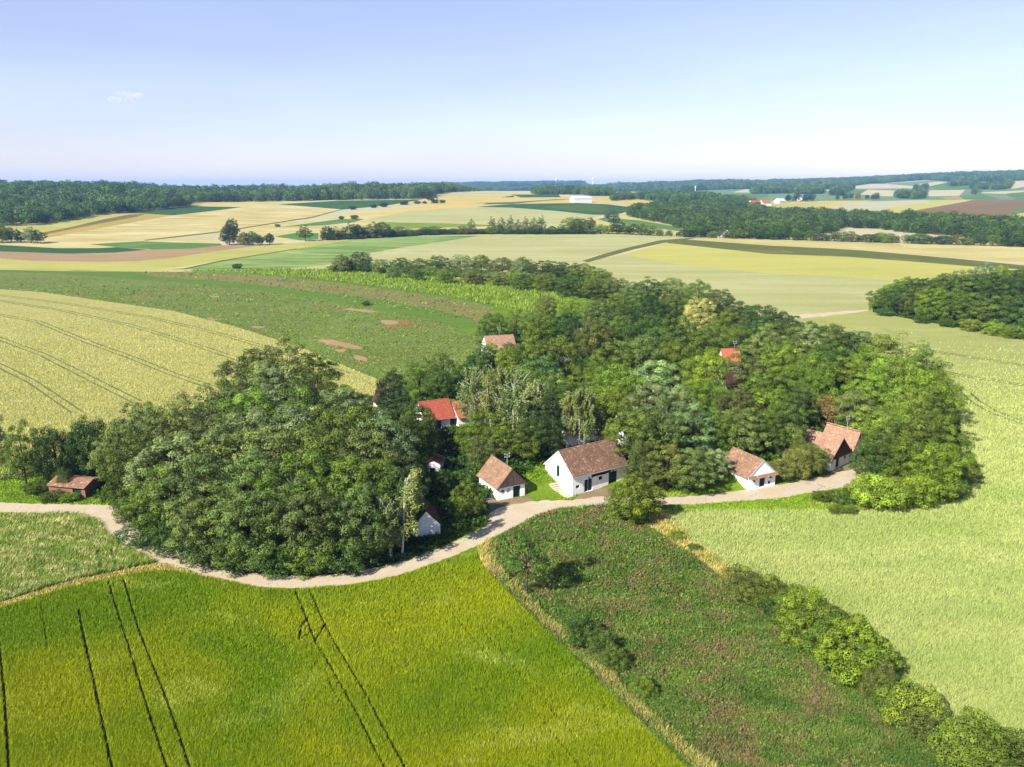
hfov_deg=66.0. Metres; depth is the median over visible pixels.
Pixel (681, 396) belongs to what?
broadleaf tree
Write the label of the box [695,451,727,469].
shrub
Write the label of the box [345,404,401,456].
locust tree
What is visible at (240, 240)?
broadleaf tree
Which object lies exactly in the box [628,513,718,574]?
hedge strip
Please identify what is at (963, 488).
shrub
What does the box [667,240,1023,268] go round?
field
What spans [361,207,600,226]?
field
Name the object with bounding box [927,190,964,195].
field
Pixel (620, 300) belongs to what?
broadleaf tree
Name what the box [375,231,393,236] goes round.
shrub
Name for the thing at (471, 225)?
broadleaf tree
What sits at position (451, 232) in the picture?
broadleaf tree
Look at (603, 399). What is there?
broadleaf tree
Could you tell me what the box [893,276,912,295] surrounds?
broadleaf tree
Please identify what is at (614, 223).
broadleaf tree
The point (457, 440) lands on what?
broadleaf tree
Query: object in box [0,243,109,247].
field
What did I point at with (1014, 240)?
shrub
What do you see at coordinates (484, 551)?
straw grass
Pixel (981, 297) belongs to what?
broadleaf tree
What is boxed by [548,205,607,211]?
field
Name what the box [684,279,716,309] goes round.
broadleaf tree
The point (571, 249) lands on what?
field
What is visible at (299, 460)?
locust tree
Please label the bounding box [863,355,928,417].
broadleaf tree
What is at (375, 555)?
shrub
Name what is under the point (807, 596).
shrub
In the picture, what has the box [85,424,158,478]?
locust tree
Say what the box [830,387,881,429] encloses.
broadleaf tree
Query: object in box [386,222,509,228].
field
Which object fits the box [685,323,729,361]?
broadleaf tree
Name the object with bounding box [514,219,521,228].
broadleaf tree
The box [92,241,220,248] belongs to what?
field
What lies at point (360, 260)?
broadleaf tree
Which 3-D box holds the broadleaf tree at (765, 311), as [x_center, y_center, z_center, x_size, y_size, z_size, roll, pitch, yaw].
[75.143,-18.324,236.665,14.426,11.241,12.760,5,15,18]
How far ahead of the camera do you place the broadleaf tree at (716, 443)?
129.78 m
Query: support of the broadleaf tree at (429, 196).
on the field at (487, 200)
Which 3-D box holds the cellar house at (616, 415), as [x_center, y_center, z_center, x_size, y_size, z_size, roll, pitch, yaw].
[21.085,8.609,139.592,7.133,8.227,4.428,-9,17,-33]
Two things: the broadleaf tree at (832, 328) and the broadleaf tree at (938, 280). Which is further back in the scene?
the broadleaf tree at (938, 280)
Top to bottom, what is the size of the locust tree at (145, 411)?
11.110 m
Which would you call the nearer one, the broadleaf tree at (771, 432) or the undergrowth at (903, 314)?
the broadleaf tree at (771, 432)
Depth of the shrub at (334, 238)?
668.60 m
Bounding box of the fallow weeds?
[490,502,957,766]
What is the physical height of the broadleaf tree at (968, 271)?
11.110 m
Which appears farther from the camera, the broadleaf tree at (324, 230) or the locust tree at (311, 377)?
the broadleaf tree at (324, 230)
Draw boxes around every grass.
[0,562,246,606]
[399,514,489,561]
[477,536,718,766]
[618,506,979,764]
[649,462,831,496]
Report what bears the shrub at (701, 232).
on the field at (860, 230)
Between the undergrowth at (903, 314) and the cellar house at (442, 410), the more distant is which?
the undergrowth at (903, 314)
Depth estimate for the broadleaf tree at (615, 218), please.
845.03 m
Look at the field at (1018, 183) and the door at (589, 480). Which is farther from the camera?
the field at (1018, 183)
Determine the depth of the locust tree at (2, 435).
125.95 m
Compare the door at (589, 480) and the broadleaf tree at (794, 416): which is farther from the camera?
the broadleaf tree at (794, 416)
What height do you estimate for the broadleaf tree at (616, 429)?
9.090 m
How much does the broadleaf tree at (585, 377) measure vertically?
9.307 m
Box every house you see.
[373,387,394,413]
[412,494,442,536]
[416,398,456,427]
[451,399,489,425]
[476,455,527,500]
[481,334,515,357]
[544,439,627,495]
[551,406,604,447]
[609,409,643,445]
[713,372,748,396]
[715,229,729,237]
[718,348,741,371]
[722,446,778,490]
[801,427,850,470]
[823,422,863,461]
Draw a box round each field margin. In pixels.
[145,209,341,240]
[180,248,296,268]
[583,238,693,261]
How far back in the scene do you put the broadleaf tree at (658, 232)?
720.98 m
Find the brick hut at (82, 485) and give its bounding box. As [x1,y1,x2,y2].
[47,475,103,498]
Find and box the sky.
[0,0,1023,186]
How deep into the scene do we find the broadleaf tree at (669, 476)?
120.63 m
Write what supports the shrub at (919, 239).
on the field at (1002, 253)
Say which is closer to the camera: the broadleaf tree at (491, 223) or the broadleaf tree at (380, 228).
the broadleaf tree at (380, 228)
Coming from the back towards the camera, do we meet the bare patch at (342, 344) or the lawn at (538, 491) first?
the bare patch at (342, 344)
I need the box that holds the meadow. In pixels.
[0,512,154,601]
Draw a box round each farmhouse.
[761,200,771,205]
[774,198,785,202]
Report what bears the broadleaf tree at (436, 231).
on the field at (362, 224)
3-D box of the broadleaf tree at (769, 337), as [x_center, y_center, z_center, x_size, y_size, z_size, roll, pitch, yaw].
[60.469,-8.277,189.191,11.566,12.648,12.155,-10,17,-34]
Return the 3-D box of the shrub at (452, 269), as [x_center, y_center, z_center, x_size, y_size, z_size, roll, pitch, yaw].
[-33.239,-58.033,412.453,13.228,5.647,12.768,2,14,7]
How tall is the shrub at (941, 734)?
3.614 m
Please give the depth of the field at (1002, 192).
1991.62 m
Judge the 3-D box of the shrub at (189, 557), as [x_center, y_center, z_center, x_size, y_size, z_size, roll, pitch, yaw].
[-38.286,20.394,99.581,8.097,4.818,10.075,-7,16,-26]
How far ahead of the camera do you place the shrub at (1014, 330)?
243.75 m
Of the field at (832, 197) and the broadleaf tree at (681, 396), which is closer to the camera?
the broadleaf tree at (681, 396)
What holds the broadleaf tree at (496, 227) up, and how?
on the field at (362, 224)
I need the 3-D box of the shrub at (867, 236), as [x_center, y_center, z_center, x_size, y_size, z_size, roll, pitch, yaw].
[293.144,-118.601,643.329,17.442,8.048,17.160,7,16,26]
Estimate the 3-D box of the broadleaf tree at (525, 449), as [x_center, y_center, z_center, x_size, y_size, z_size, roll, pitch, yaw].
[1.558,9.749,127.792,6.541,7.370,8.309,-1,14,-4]
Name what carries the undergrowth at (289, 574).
on the ground at (502, 312)
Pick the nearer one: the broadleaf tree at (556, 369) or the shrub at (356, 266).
the broadleaf tree at (556, 369)
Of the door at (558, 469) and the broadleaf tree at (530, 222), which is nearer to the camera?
the door at (558, 469)
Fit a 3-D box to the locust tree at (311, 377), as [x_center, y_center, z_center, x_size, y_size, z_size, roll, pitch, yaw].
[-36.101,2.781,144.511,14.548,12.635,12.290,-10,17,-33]
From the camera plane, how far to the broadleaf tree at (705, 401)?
147.18 m
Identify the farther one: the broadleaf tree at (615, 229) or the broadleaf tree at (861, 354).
the broadleaf tree at (615, 229)
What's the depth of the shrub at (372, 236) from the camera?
695.97 m
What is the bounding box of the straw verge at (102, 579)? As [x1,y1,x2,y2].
[0,564,189,605]
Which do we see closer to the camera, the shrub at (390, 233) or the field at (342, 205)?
the shrub at (390, 233)
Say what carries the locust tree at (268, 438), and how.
on the undergrowth at (289, 574)
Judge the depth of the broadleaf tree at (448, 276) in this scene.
382.42 m
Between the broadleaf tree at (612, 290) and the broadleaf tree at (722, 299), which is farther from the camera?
the broadleaf tree at (612, 290)
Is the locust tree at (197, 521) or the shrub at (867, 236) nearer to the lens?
the locust tree at (197, 521)
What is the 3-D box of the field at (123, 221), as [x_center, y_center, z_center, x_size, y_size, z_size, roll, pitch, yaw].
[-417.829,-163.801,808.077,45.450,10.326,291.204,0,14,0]
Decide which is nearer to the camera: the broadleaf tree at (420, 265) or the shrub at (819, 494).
the shrub at (819, 494)
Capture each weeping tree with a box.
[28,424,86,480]
[55,466,72,483]
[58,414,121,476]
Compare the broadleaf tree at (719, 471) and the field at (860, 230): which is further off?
the field at (860, 230)
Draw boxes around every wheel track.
[0,295,349,412]
[0,580,403,766]
[927,349,1023,420]
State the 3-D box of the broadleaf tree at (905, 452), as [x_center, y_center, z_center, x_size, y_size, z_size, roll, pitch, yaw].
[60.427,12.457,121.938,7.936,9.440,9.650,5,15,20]
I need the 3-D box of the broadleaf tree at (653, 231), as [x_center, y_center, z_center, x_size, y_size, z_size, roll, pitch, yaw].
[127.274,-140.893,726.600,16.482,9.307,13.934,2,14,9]
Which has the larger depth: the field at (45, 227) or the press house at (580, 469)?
the field at (45, 227)
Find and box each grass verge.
[0,465,116,505]
[654,487,955,511]
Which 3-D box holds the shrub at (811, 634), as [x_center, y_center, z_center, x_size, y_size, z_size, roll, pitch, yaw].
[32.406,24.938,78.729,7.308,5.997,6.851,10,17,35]
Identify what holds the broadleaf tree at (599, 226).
on the field at (362, 224)
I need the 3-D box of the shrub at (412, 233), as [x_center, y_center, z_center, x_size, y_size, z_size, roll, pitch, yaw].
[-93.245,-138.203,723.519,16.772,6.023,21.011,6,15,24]
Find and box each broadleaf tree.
[0,223,11,242]
[1,227,19,242]
[14,231,24,241]
[21,226,37,242]
[29,230,47,240]
[219,224,237,244]
[222,218,240,234]
[237,232,250,244]
[244,231,258,244]
[255,235,264,244]
[263,233,274,243]
[296,225,312,240]
[320,227,335,239]
[328,226,340,236]
[331,254,352,270]
[342,222,359,236]
[345,252,373,268]
[352,224,366,235]
[363,224,374,233]
[365,222,386,234]
[370,259,392,272]
[373,221,390,234]
[375,368,409,416]
[378,387,423,415]
[384,266,402,277]
[387,452,432,496]
[389,398,442,463]
[392,257,412,269]
[393,226,406,233]
[400,355,437,394]
[401,409,433,441]
[407,268,424,278]
[408,258,429,269]
[418,227,433,234]
[421,364,455,398]
[422,353,464,384]
[426,192,436,200]
[426,255,450,270]
[428,226,441,234]
[428,469,454,496]
[432,269,453,282]
[439,229,448,233]
[448,228,458,233]
[448,254,475,270]
[454,416,493,451]
[456,226,470,233]
[460,270,482,283]
[463,407,501,447]
[465,227,477,233]
[466,434,504,468]
[467,218,474,226]
[471,255,493,270]
[472,341,495,366]
[474,312,510,346]
[478,410,525,459]
[481,341,500,361]
[483,271,510,284]
[487,216,496,228]
[487,257,513,271]
[491,225,502,233]
[493,347,515,370]
[497,217,506,227]
[499,342,512,358]
[501,309,534,336]
[502,423,540,463]
[506,216,514,228]
[506,272,535,288]
[507,334,563,381]
[509,257,536,274]
[509,368,558,405]
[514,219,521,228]
[518,393,565,443]
[518,415,568,457]
[519,311,557,353]
[520,226,530,232]
[521,216,529,228]
[522,353,563,385]
[523,260,556,276]
[528,225,542,232]
[529,218,537,227]
[531,273,559,290]
[532,295,556,318]
[532,370,579,411]
[533,379,578,417]
[537,215,546,228]
[540,334,585,378]
[541,313,585,344]
[544,262,579,277]
[553,274,587,296]
[557,296,585,317]
[559,217,583,229]
[565,262,596,281]
[566,364,610,400]
[567,218,590,229]
[573,318,616,356]
[575,278,609,298]
[579,297,614,328]
[580,392,620,410]
[584,268,614,283]
[586,217,595,229]
[587,340,644,385]
[587,362,645,406]
[592,385,639,435]
[593,224,607,233]
[598,292,643,317]
[599,315,642,352]
[601,410,663,460]
[602,225,613,233]
[602,278,634,298]
[605,301,640,328]
[607,209,619,221]
[609,224,623,233]
[610,218,623,228]
[616,332,669,376]
[617,381,678,439]
[618,281,658,302]
[619,225,632,233]
[620,439,664,489]
[621,314,673,359]
[621,359,683,404]
[625,224,639,234]
[626,397,689,462]
[630,276,665,304]
[634,223,646,234]
[634,290,669,320]
[638,444,701,490]
[641,226,656,234]
[644,400,721,456]
[648,277,688,303]
[650,337,696,387]
[653,313,701,361]
[655,293,696,323]
[656,229,663,234]
[657,386,698,432]
[666,446,718,491]
[679,296,717,334]
[680,347,734,410]
[683,379,731,419]
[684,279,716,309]
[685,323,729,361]
[692,406,739,458]
[694,448,731,483]
[696,350,733,377]
[704,289,735,315]
[708,306,746,336]
[715,386,769,425]
[717,300,758,325]
[717,324,763,368]
[717,407,771,451]
[724,344,776,391]
[728,308,775,344]
[733,369,785,405]
[738,304,784,337]
[738,410,791,453]
[744,323,792,369]
[747,387,788,424]
[749,341,804,392]
[761,400,809,449]
[764,311,802,339]
[764,313,797,352]
[764,366,814,403]
[771,333,815,370]
[771,386,819,422]
[782,320,825,353]
[785,194,791,200]
[785,323,831,354]
[785,349,837,398]
[792,193,801,200]
[797,368,838,418]
[801,339,853,384]
[802,193,809,201]
[808,193,816,200]
[808,323,857,362]
[812,332,854,362]
[825,331,885,366]
[826,356,875,393]
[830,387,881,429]
[837,367,899,408]
[839,330,875,364]
[846,405,898,453]
[847,428,903,479]
[848,346,898,383]
[852,407,903,434]
[857,333,909,376]
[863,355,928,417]
[863,408,915,455]
[865,288,892,306]
[873,331,935,379]
[876,434,930,486]
[877,285,913,312]
[883,387,948,438]
[884,367,952,412]
[885,411,945,468]
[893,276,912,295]
[896,344,952,386]
[897,286,937,315]
[900,442,971,503]
[905,278,934,296]
[913,370,970,415]
[914,286,952,319]
[914,413,956,465]
[920,382,967,429]
[925,429,975,476]
[926,273,955,300]
[936,287,974,323]
[939,274,982,300]
[941,273,960,286]
[946,292,998,320]
[951,269,980,282]
[961,272,1001,299]
[967,262,1002,278]
[969,295,1017,325]
[978,272,1021,303]
[985,265,1016,286]
[990,294,1023,328]
[1000,275,1023,304]
[1004,267,1023,289]
[1009,302,1023,331]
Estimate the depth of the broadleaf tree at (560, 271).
382.57 m
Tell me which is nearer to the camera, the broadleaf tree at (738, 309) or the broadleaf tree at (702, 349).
the broadleaf tree at (702, 349)
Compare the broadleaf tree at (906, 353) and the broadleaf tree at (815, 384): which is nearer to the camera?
the broadleaf tree at (815, 384)
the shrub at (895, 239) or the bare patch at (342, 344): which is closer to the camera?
the bare patch at (342, 344)
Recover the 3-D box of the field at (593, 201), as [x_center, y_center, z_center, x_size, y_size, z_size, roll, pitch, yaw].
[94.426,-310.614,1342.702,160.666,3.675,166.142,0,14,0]
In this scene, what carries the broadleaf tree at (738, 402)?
on the undergrowth at (524, 473)
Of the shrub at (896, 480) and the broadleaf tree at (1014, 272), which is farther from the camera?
the broadleaf tree at (1014, 272)
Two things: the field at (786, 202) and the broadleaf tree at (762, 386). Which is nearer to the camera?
the broadleaf tree at (762, 386)
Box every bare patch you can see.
[318,339,361,348]
[335,349,345,352]
[345,308,375,312]
[354,355,367,360]
[381,320,398,324]
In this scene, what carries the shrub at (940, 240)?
on the field at (1002, 253)
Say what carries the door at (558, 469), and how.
in the press house at (580, 469)
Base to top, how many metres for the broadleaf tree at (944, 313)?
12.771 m
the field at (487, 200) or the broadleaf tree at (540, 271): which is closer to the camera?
the broadleaf tree at (540, 271)
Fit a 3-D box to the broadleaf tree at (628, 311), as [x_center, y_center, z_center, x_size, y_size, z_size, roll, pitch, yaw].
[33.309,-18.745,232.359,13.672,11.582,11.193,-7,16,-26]
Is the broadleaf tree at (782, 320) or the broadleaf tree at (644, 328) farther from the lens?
the broadleaf tree at (782, 320)
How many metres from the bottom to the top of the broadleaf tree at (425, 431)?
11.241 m
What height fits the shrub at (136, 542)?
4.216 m
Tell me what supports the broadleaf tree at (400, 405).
on the undergrowth at (289, 574)
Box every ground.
[10,270,1023,598]
[181,269,578,313]
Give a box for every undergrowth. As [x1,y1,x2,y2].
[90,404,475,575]
[417,301,962,500]
[431,303,959,501]
[873,290,1023,337]
[873,296,1019,338]
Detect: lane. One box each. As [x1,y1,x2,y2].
[436,436,504,509]
[465,508,496,516]
[641,469,686,496]
[792,310,867,317]
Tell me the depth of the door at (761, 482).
124.21 m
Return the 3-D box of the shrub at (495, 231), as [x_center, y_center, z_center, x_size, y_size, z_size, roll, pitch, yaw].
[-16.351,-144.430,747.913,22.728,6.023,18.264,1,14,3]
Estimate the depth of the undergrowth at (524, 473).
160.55 m
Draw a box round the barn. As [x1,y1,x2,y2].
[570,196,591,202]
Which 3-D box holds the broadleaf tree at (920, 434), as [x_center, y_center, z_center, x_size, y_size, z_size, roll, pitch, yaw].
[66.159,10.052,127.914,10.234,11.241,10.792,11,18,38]
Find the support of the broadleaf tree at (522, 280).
on the vineyard ground at (423, 290)
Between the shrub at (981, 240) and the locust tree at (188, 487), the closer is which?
the locust tree at (188, 487)
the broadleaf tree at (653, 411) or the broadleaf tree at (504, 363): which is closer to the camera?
the broadleaf tree at (653, 411)
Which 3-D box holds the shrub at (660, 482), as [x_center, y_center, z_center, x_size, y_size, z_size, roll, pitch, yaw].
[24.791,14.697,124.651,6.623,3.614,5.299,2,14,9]
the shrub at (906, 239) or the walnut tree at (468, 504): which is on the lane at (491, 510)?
the walnut tree at (468, 504)
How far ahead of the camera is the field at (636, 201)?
1383.88 m
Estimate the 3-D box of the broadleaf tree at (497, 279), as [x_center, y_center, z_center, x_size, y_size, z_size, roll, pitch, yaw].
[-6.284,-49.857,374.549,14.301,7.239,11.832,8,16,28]
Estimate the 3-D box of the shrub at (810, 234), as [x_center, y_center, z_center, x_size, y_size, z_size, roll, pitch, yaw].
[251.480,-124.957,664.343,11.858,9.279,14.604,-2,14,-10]
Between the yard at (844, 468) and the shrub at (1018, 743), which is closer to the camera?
the shrub at (1018, 743)
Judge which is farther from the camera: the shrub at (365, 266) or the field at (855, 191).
the field at (855, 191)
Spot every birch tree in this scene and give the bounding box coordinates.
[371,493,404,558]
[382,465,423,553]
[449,364,489,421]
[476,363,510,423]
[489,366,536,434]
[513,379,552,429]
[559,390,578,428]
[561,387,602,444]
[587,396,607,440]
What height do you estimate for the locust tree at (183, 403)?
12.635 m
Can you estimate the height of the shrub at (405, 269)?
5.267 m
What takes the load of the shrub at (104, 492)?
on the undergrowth at (289, 574)
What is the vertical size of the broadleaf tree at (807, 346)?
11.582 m
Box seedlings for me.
[142,271,492,325]
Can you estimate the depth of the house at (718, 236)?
699.78 m
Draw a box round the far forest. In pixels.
[0,169,1023,240]
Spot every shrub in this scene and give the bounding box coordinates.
[19,480,48,495]
[38,488,64,503]
[57,492,82,502]
[91,473,142,506]
[106,493,166,523]
[111,514,174,548]
[138,521,202,556]
[174,527,240,569]
[196,533,272,578]
[232,263,242,268]
[243,534,299,579]
[273,537,339,580]
[304,533,374,576]
[320,233,340,239]
[326,264,341,270]
[336,233,352,238]
[338,262,362,270]
[341,527,398,565]
[349,233,367,238]
[359,264,376,271]
[361,300,370,305]
[364,232,379,237]
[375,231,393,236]
[379,202,388,206]
[392,231,406,236]
[399,265,418,273]
[405,230,421,235]
[418,229,432,234]
[421,266,438,274]
[437,268,459,276]
[454,268,481,277]
[474,270,499,280]
[483,228,504,233]
[495,272,519,282]
[499,228,518,233]
[510,273,541,282]
[512,228,532,233]
[528,229,540,233]
[541,228,556,233]
[553,229,568,233]
[563,610,601,649]
[566,228,586,233]
[580,228,599,233]
[582,625,617,659]
[599,640,629,674]
[627,675,660,700]
[650,466,675,486]
[665,467,699,494]
[665,529,684,539]
[678,229,697,236]
[687,543,702,551]
[694,228,708,235]
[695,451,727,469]
[706,231,718,237]
[717,230,733,237]
[717,563,767,602]
[724,228,748,237]
[728,573,787,607]
[745,232,753,238]
[752,231,769,238]
[757,595,789,624]
[763,230,785,239]
[768,458,804,479]
[769,583,814,639]
[775,586,834,648]
[782,233,790,238]
[785,598,847,649]
[789,231,806,239]
[802,605,865,661]
[803,230,817,239]
[810,490,832,502]
[810,613,901,685]
[813,234,830,240]
[823,489,855,504]
[827,232,839,240]
[827,503,844,514]
[833,231,860,241]
[835,641,897,689]
[837,484,864,502]
[843,471,910,510]
[843,504,857,514]
[857,658,901,704]
[861,234,881,241]
[865,672,929,722]
[872,232,896,242]
[874,307,894,315]
[875,476,924,510]
[875,675,948,732]
[891,236,900,242]
[894,702,953,744]
[898,471,948,508]
[899,234,911,242]
[907,232,931,243]
[912,314,929,323]
[915,471,970,502]
[925,717,997,766]
[926,236,937,243]
[933,235,955,243]
[935,455,982,483]
[937,705,1021,766]
[938,317,957,327]
[949,233,964,243]
[958,318,983,330]
[959,238,976,244]
[973,236,987,244]
[973,726,1023,766]
[980,322,1012,335]
[985,234,1002,245]
[996,238,1013,246]
[1001,325,1023,339]
[1005,237,1023,246]
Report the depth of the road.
112.04 m
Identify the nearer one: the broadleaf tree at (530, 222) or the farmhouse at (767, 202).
the broadleaf tree at (530, 222)
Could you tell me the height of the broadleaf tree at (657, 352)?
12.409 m
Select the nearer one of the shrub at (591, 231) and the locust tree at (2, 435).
the locust tree at (2, 435)
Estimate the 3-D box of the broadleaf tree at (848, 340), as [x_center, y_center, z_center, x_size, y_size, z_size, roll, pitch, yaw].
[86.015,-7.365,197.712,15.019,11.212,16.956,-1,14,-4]
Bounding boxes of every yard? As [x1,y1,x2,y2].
[486,496,532,504]
[576,486,659,498]
[815,459,865,477]
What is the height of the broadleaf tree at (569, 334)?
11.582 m
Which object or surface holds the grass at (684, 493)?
on the lawn at (730, 485)
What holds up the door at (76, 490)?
in the brick hut at (82, 485)
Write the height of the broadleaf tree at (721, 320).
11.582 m
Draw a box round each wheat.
[661,331,1023,762]
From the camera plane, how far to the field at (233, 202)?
1244.17 m
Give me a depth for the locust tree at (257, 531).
95.51 m
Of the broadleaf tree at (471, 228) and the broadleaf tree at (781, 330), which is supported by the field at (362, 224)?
the broadleaf tree at (471, 228)
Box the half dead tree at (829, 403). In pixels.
[808,392,846,430]
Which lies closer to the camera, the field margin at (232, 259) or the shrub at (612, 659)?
the shrub at (612, 659)
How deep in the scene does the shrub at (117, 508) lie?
110.06 m
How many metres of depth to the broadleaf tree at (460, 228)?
738.18 m
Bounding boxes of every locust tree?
[0,414,17,467]
[0,419,47,485]
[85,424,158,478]
[94,431,169,502]
[107,408,203,475]
[110,401,168,450]
[111,463,192,533]
[120,429,218,506]
[142,391,211,444]
[147,452,241,537]
[148,407,237,475]
[162,482,239,562]
[171,419,268,495]
[181,383,249,454]
[189,375,260,428]
[196,405,296,465]
[203,473,296,570]
[211,444,296,532]
[212,347,281,404]
[214,386,304,435]
[220,423,315,499]
[233,363,313,422]
[248,334,326,402]
[250,445,353,535]
[254,403,339,467]
[255,384,332,451]
[258,474,341,569]
[261,421,362,492]
[284,353,343,404]
[285,366,357,411]
[299,404,381,460]
[307,387,371,445]
[310,453,394,525]
[320,482,395,555]
[327,427,410,491]
[328,384,375,424]
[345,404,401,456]
[348,406,419,469]
[357,465,429,535]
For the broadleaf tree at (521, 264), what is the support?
on the field at (571, 249)
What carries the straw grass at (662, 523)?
on the hedge strip at (671, 541)
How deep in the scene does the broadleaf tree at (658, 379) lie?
155.50 m
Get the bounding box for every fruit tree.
[498,523,550,594]
[771,423,804,457]
[777,448,810,479]
[782,438,824,476]
[791,443,833,472]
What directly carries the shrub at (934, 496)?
on the grass verge at (776, 503)
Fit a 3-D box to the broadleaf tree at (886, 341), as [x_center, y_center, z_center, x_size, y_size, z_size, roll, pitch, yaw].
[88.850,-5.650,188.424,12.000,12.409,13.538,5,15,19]
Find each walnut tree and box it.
[447,477,486,516]
[604,472,666,524]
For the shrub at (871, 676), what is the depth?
71.84 m
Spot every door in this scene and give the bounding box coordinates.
[74,488,81,497]
[513,486,515,496]
[557,465,559,476]
[584,479,587,491]
[588,479,590,490]
[608,472,611,483]
[612,471,615,481]
[759,478,763,486]
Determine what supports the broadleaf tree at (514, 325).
on the undergrowth at (524, 473)
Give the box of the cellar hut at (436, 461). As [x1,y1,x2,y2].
[427,453,445,473]
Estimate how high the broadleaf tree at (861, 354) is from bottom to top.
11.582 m
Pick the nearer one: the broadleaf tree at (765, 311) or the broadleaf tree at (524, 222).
the broadleaf tree at (765, 311)
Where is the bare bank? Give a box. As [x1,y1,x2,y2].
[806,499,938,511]
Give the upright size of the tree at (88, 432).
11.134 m
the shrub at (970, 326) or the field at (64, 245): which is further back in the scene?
the field at (64, 245)
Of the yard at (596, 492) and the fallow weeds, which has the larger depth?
the yard at (596, 492)
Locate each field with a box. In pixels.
[0,193,738,242]
[0,239,348,269]
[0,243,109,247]
[0,245,146,253]
[0,245,251,261]
[0,266,192,271]
[0,272,479,391]
[0,289,384,466]
[0,556,664,766]
[1,213,141,236]
[19,184,1023,269]
[39,214,143,234]
[45,204,339,243]
[46,214,171,237]
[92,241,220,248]
[126,206,238,214]
[140,272,492,323]
[150,238,219,242]
[177,234,230,238]
[181,200,335,206]
[190,235,474,270]
[194,201,280,203]
[256,226,323,235]
[275,233,317,239]
[280,199,422,209]
[285,219,362,226]
[291,203,438,224]
[293,233,683,277]
[337,203,485,217]
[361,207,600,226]
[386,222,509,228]
[391,197,569,205]
[438,192,528,198]
[479,203,626,214]
[486,199,569,203]
[515,194,559,196]
[531,200,610,202]
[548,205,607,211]
[586,255,897,319]
[599,217,683,231]
[618,199,651,203]
[624,243,988,280]
[659,291,1023,737]
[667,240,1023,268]
[687,238,1023,262]
[688,180,1023,201]
[728,194,767,197]
[736,188,795,192]
[765,194,944,200]
[767,201,796,206]
[768,202,833,208]
[787,200,871,207]
[825,184,912,190]
[827,200,930,210]
[847,190,865,193]
[861,190,894,195]
[875,200,968,212]
[886,180,929,183]
[888,180,946,184]
[914,181,945,185]
[916,200,1023,215]
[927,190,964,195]
[930,181,990,189]
[942,196,964,199]
[959,194,1000,199]
[978,190,1023,193]
[1006,192,1023,199]
[1007,180,1023,188]
[1009,207,1023,212]
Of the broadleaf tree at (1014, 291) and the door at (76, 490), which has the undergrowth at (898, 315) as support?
the broadleaf tree at (1014, 291)
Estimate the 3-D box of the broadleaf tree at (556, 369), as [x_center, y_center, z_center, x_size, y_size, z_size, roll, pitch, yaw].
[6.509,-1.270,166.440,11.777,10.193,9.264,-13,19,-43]
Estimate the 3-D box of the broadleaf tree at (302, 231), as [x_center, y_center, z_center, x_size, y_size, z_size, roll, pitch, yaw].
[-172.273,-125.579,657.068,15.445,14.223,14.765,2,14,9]
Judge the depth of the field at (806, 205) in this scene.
1498.72 m
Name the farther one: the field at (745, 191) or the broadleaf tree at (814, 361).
the field at (745, 191)
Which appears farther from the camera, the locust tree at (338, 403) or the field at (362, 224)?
the field at (362, 224)
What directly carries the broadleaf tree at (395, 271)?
on the vineyard ground at (423, 290)
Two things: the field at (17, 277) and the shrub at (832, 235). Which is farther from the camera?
the shrub at (832, 235)
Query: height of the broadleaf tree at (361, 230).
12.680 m
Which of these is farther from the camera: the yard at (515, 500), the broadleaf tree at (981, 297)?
the broadleaf tree at (981, 297)
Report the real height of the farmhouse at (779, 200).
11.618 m
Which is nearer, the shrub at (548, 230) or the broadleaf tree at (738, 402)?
the broadleaf tree at (738, 402)
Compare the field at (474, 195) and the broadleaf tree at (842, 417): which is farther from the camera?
the field at (474, 195)
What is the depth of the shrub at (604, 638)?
79.32 m
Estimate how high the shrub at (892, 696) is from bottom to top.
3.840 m
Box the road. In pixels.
[0,465,873,587]
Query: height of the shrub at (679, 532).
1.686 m
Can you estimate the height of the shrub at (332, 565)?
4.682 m
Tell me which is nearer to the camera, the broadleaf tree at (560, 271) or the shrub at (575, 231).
the broadleaf tree at (560, 271)
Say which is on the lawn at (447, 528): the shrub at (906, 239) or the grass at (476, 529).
the grass at (476, 529)
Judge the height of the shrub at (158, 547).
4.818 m
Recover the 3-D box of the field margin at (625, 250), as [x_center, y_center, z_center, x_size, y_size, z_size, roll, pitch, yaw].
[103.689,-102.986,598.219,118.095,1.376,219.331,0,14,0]
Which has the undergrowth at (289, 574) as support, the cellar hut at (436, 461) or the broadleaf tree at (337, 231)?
the cellar hut at (436, 461)
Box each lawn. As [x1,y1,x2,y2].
[405,521,484,559]
[519,451,577,499]
[669,469,830,495]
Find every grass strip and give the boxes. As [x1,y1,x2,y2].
[0,270,477,328]
[17,270,296,278]
[241,272,495,306]
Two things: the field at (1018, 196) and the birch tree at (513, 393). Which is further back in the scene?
the field at (1018, 196)

